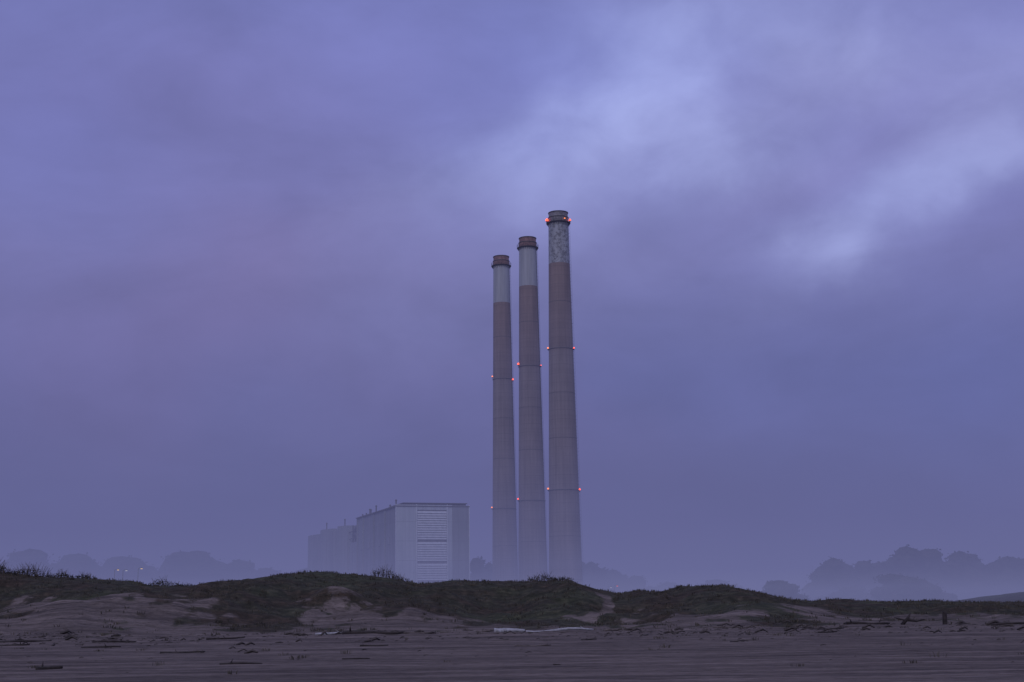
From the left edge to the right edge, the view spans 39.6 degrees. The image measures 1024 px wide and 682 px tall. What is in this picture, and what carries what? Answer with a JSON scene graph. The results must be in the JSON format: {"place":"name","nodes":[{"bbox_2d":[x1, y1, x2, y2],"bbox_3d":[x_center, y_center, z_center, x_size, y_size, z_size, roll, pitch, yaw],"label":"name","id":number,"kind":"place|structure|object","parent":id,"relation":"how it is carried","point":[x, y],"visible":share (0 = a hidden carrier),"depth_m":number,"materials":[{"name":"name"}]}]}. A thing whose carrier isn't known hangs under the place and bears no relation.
{"place":"outdoors","nodes":[
{"label":"outdoors","id":0,"kind":"place"},
{"bbox_2d":[356,502,469,518],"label":"roof parapet","id":1,"kind":"structure","parent":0,"point":[452,504],"depth_m":454.04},
{"bbox_2d":[0,572,1023,681],"bbox_3d":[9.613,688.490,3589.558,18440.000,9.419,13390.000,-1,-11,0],"label":"beach and dunes ground","id":2,"kind":"structure","parent":0,"point":[867,656],"depth_m":108.99,"materials":[{"name":"beige sand"}]},
{"bbox_2d":[0,560,14,574],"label":"dune shrub","id":3,"kind":"object","parent":2,"relation":"on","point":[2,568],"visible":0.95,"depth_m":209.59,"materials":[{"name":"green plant"}]},
{"bbox_2d":[0,642,29,645],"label":"driftwood log","id":4,"kind":"object","parent":2,"relation":"on","point":[15,644],"visible":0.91,"depth_m":103.59,"materials":[{"name":"wood"}]},
{"bbox_2d":[0,639,51,641],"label":"driftwood log","id":5,"kind":"object","parent":2,"relation":"on","point":[15,640],"visible":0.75,"depth_m":115.71,"materials":[{"name":"wood"}]},
{"bbox_2d":[13,562,52,577],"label":"dune shrub","id":6,"kind":"object","parent":2,"relation":"on","point":[35,574],"visible":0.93,"depth_m":210.55,"materials":[{"name":"green plant"}]},
{"bbox_2d":[35,663,62,669],"bbox_3d":[-20.021,14.067,61.575,1.125,0.428,0.323,1,-11,-11],"label":"driftwood log","id":7,"kind":"object","parent":2,"relation":"on","point":[48,667],"visible":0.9,"depth_m":61.45,"materials":[{"name":"wood"}]},
{"bbox_2d":[50,569,73,577],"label":"dune shrub","id":8,"kind":"object","parent":2,"relation":"on","point":[61,575],"visible":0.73,"depth_m":211.39,"materials":[{"name":"green plant"}]},
{"bbox_2d":[75,571,97,579],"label":"dune shrub","id":9,"kind":"object","parent":2,"relation":"on","point":[86,577],"visible":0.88,"depth_m":210.47,"materials":[{"name":"green plant"}]},
{"bbox_2d":[81,643,120,647],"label":"driftwood log","id":10,"kind":"object","parent":2,"relation":"on","point":[99,646],"visible":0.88,"depth_m":95.91,"materials":[{"name":"wood"}]},
{"bbox_2d":[92,638,135,642],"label":"driftwood log","id":11,"kind":"object","parent":2,"relation":"on","point":[121,640],"visible":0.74,"depth_m":109.72,"materials":[{"name":"wood"}]},
{"bbox_2d":[0,548,307,585],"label":"distant trees","id":12,"kind":"object","parent":2,"relation":"on","point":[194,567],"visible":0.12,"depth_m":746.86,"materials":[{"name":"green plant"}]},
{"bbox_2d":[148,578,180,585],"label":"dune shrub","id":13,"kind":"object","parent":2,"relation":"on","point":[159,582],"visible":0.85,"depth_m":211.07,"materials":[{"name":"green plant"}]},
{"bbox_2d":[160,649,204,652],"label":"driftwood log","id":14,"kind":"object","parent":2,"relation":"on","point":[183,652],"visible":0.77,"depth_m":83.03,"materials":[{"name":"wood"}]},
{"bbox_2d":[206,636,244,639],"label":"driftwood log","id":15,"kind":"object","parent":2,"relation":"on","point":[213,638],"visible":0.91,"depth_m":117.39,"materials":[{"name":"wood"}]},
{"bbox_2d":[219,659,261,664],"bbox_3d":[-12.104,14.335,63.520,1.913,0.295,0.182,0,-11,-2],"label":"driftwood log","id":16,"kind":"object","parent":2,"relation":"on","point":[231,662],"visible":0.87,"depth_m":63.50,"materials":[{"name":"wood"}]},
{"bbox_2d":[308,534,319,571],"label":"boiler unit","id":17,"kind":"object","parent":2,"relation":"on","point":[313,553],"visible":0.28,"depth_m":578.79,"materials":[{"name":"grey metal"}]},
{"bbox_2d":[315,631,340,634],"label":"driftwood log","id":18,"kind":"object","parent":2,"relation":"on","point":[330,633],"visible":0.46,"depth_m":133.22,"materials":[{"name":"grey wood"}]},
{"bbox_2d":[320,529,336,571],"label":"boiler unit","id":19,"kind":"object","parent":2,"relation":"on","point":[324,550],"visible":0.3,"depth_m":556.90,"materials":[{"name":"grey metal"}]},
{"bbox_2d":[329,531,336,572],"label":"boiler unit","id":20,"kind":"object","parent":2,"relation":"on","point":[333,551],"visible":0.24,"depth_m":541.40,"materials":[{"name":"grey metal"}]},
{"bbox_2d":[337,525,354,573],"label":"boiler unit","id":21,"kind":"object","parent":2,"relation":"on","point":[344,535],"visible":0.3,"depth_m":527.14,"materials":[{"name":"grey metal"}]},
{"bbox_2d":[349,542,355,573],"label":"turbine link","id":22,"kind":"object","parent":2,"relation":"on","point":[352,558],"visible":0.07,"depth_m":519.31,"materials":[{"name":"grey metal"}]},
{"bbox_2d":[353,525,356,541],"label":"ducts","id":23,"kind":"object","parent":22,"relation":"on","point":[355,532],"visible":0.2,"depth_m":517.77,"materials":[{"name":"metal"}]},
{"bbox_2d":[349,513,366,542],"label":"pipes","id":24,"kind":"object","parent":22,"relation":"on","point":[352,531],"visible":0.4,"depth_m":524.78,"materials":[{"name":"metal"}]},
{"bbox_2d":[342,627,403,634],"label":"driftwood log","id":25,"kind":"object","parent":2,"relation":"on","point":[366,632],"visible":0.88,"depth_m":125.14,"materials":[{"name":"wood"}]},
{"bbox_2d":[358,507,394,577],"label":"boiler house","id":26,"kind":"structure","parent":2,"relation":"on","point":[378,535],"depth_m":470.97,"materials":[{"name":"grey metal"}]},
{"bbox_2d":[326,499,396,528],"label":"roof vents","id":27,"kind":"object","parent":26,"relation":"on","point":[370,510],"visible":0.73,"depth_m":496.21,"materials":[{"name":"grey metal"}]},
{"bbox_2d":[356,510,384,577],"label":"side pilasters","id":28,"kind":"object","parent":26,"relation":"attached to","point":[363,545],"visible":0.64,"depth_m":490.56,"materials":[{"name":"grey metal"}]},
{"bbox_2d":[360,537,389,549],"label":"side windows","id":29,"kind":"structure","parent":26,"relation":"attached to","point":[379,542],"depth_m":469.44,"materials":[{"name":"grey glass"}]},
{"bbox_2d":[452,507,468,580],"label":"stair tower face","id":30,"kind":"object","parent":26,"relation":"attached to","point":[460,543],"visible":0.64,"depth_m":452.64},
{"bbox_2d":[370,566,396,578],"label":"dune shrub","id":31,"kind":"object","parent":2,"relation":"on","point":[383,570],"visible":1,"depth_m":211.26,"materials":[{"name":"green plant"}]},
{"bbox_2d":[394,573,407,581],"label":"dune shrub","id":32,"kind":"object","parent":2,"relation":"on","point":[395,577],"visible":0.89,"depth_m":211.06,"materials":[{"name":"green plant"}]},
{"bbox_2d":[404,629,434,633],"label":"driftwood log","id":33,"kind":"object","parent":2,"relation":"on","point":[417,632],"visible":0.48,"depth_m":131.26,"materials":[{"name":"wood"}]},
{"bbox_2d":[396,504,452,581],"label":"front wall","id":34,"kind":"structure","parent":2,"relation":"on","point":[406,540],"depth_m":447.84,"materials":[{"name":"paint"}]},
{"bbox_2d":[417,511,446,579],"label":"louvres","id":35,"kind":"object","parent":34,"relation":"attached to","point":[437,569],"visible":0.82,"depth_m":449.72,"materials":[{"name":"grey metal"}]},
{"bbox_2d":[417,510,446,582],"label":"louvre recess","id":36,"kind":"object","parent":34,"relation":"attached to","point":[431,562],"visible":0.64,"depth_m":449.75,"materials":[{"name":"grey metal"}]},
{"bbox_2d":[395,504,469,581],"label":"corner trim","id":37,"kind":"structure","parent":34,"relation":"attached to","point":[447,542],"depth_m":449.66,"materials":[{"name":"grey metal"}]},
{"bbox_2d":[440,627,493,632],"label":"driftwood log","id":38,"kind":"object","parent":2,"relation":"on","point":[482,630],"visible":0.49,"depth_m":131.16,"materials":[{"name":"wood"}]},
{"bbox_2d":[470,556,491,580],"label":"distant trees","id":39,"kind":"object","parent":2,"relation":"on","point":[479,571],"visible":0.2,"depth_m":551.14,"materials":[{"name":"green plant"}]},
{"bbox_2d":[491,255,518,580],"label":"power plant chimney","id":40,"kind":"object","parent":2,"relation":"on","point":[505,554],"visible":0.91,"depth_m":526.83,"materials":[{"name":"concrete"}]},
{"bbox_2d":[494,628,524,631],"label":"driftwood log","id":41,"kind":"object","parent":2,"relation":"on","point":[508,629],"visible":0.69,"depth_m":130.25,"materials":[{"name":"white wood"}]},
{"bbox_2d":[0,570,1023,635],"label":"dune grass","id":42,"kind":"structure","parent":2,"relation":"on","point":[571,581],"depth_m":179.38,"materials":[{"name":"green plant"}]},
{"bbox_2d":[0,620,1023,680],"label":"wrack line debris","id":43,"kind":"object","parent":2,"relation":"on","point":[69,636],"visible":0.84,"depth_m":118.79,"materials":[{"name":"brown plant"}]},
{"bbox_2d":[16,623,1023,673],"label":"beach grass tufts","id":44,"kind":"object","parent":2,"relation":"on","point":[292,657],"visible":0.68,"depth_m":93.80,"materials":[{"name":"green plant"}]},
{"bbox_2d":[517,236,548,580],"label":"power plant chimney","id":45,"kind":"object","parent":2,"relation":"on","point":[533,548],"visible":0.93,"depth_m":499.91,"materials":[{"name":"concrete"}]},
{"bbox_2d":[515,643,550,645],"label":"driftwood log","id":46,"kind":"object","parent":2,"relation":"on","point":[533,645],"visible":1,"depth_m":85.95,"materials":[{"name":"wood"}]},
{"bbox_2d":[527,571,557,580],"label":"dune shrub","id":47,"kind":"object","parent":2,"relation":"on","point":[543,579],"visible":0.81,"depth_m":211.30,"materials":[{"name":"green plant"}]},
{"bbox_2d":[526,627,592,631],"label":"driftwood log","id":48,"kind":"object","parent":2,"relation":"on","point":[573,628],"visible":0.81,"depth_m":130.42,"materials":[{"name":"grey wood"}]},
{"bbox_2d":[552,576,569,580],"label":"dune shrub","id":49,"kind":"object","parent":2,"relation":"on","point":[560,578],"visible":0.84,"depth_m":210.82,"materials":[{"name":"green plant"}]},
{"bbox_2d":[546,210,583,584],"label":"power plant chimney","id":50,"kind":"object","parent":2,"relation":"on","point":[565,546],"visible":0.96,"depth_m":467.01,"materials":[{"name":"concrete"}]},
{"bbox_2d":[582,561,749,592],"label":"distant trees","id":51,"kind":"object","parent":2,"relation":"on","point":[594,575],"visible":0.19,"depth_m":613.70,"materials":[{"name":"green plant"}]},
{"bbox_2d":[713,623,751,627],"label":"driftwood log","id":52,"kind":"object","parent":2,"relation":"on","point":[721,626],"visible":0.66,"depth_m":131.31,"materials":[{"name":"wood"}]},
{"bbox_2d":[762,580,808,600],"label":"cypress tree","id":53,"kind":"object","parent":2,"relation":"on","point":[783,588],"visible":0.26,"depth_m":395.40,"materials":[{"name":"green plant"}]},
{"bbox_2d":[817,629,836,632],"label":"driftwood log","id":54,"kind":"object","parent":2,"relation":"on","point":[826,631],"visible":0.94,"depth_m":109.58,"materials":[{"name":"wood"}]},
{"bbox_2d":[811,627,843,629],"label":"driftwood log","id":55,"kind":"object","parent":2,"relation":"on","point":[826,628],"visible":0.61,"depth_m":123.24,"materials":[{"name":"wood"}]},
{"bbox_2d":[813,585,884,601],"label":"cypress tree","id":56,"kind":"object","parent":2,"relation":"on","point":[857,592],"visible":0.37,"depth_m":458.40,"materials":[{"name":"green plant"}]},
{"bbox_2d":[846,619,889,624],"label":"driftwood log","id":57,"kind":"object","parent":2,"relation":"on","point":[858,622],"visible":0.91,"depth_m":133.11,"materials":[{"name":"wood"}]},
{"bbox_2d":[894,612,924,624],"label":"driftwood stump","id":58,"kind":"object","parent":2,"relation":"on","point":[906,619],"visible":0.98,"depth_m":135.23,"materials":[{"name":"wood"}]},
{"bbox_2d":[798,544,1023,600],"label":"distant trees","id":59,"kind":"object","parent":2,"relation":"on","point":[961,575],"visible":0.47,"depth_m":517.07,"materials":[{"name":"green plant"}]},
{"bbox_2d":[867,573,957,601],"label":"cypress tree","id":60,"kind":"object","parent":2,"relation":"on","point":[896,587],"visible":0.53,"depth_m":416.69,"materials":[{"name":"green plant"}]},
{"bbox_2d":[942,611,947,623],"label":"wooden post","id":61,"kind":"object","parent":2,"relation":"on","point":[944,617],"visible":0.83,"depth_m":135.19,"materials":[{"name":"wood"}]},
{"bbox_2d":[992,622,1023,625],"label":"driftwood log","id":62,"kind":"object","parent":2,"relation":"on","point":[1001,623],"visible":0.8,"depth_m":131.47,"materials":[{"name":"wood"}]},
{"bbox_2d":[0,0,1023,593],"label":"sky","id":63,"kind":"structure","parent":0,"point":[248,248],"materials":[{"name":"purple"}]}
]}

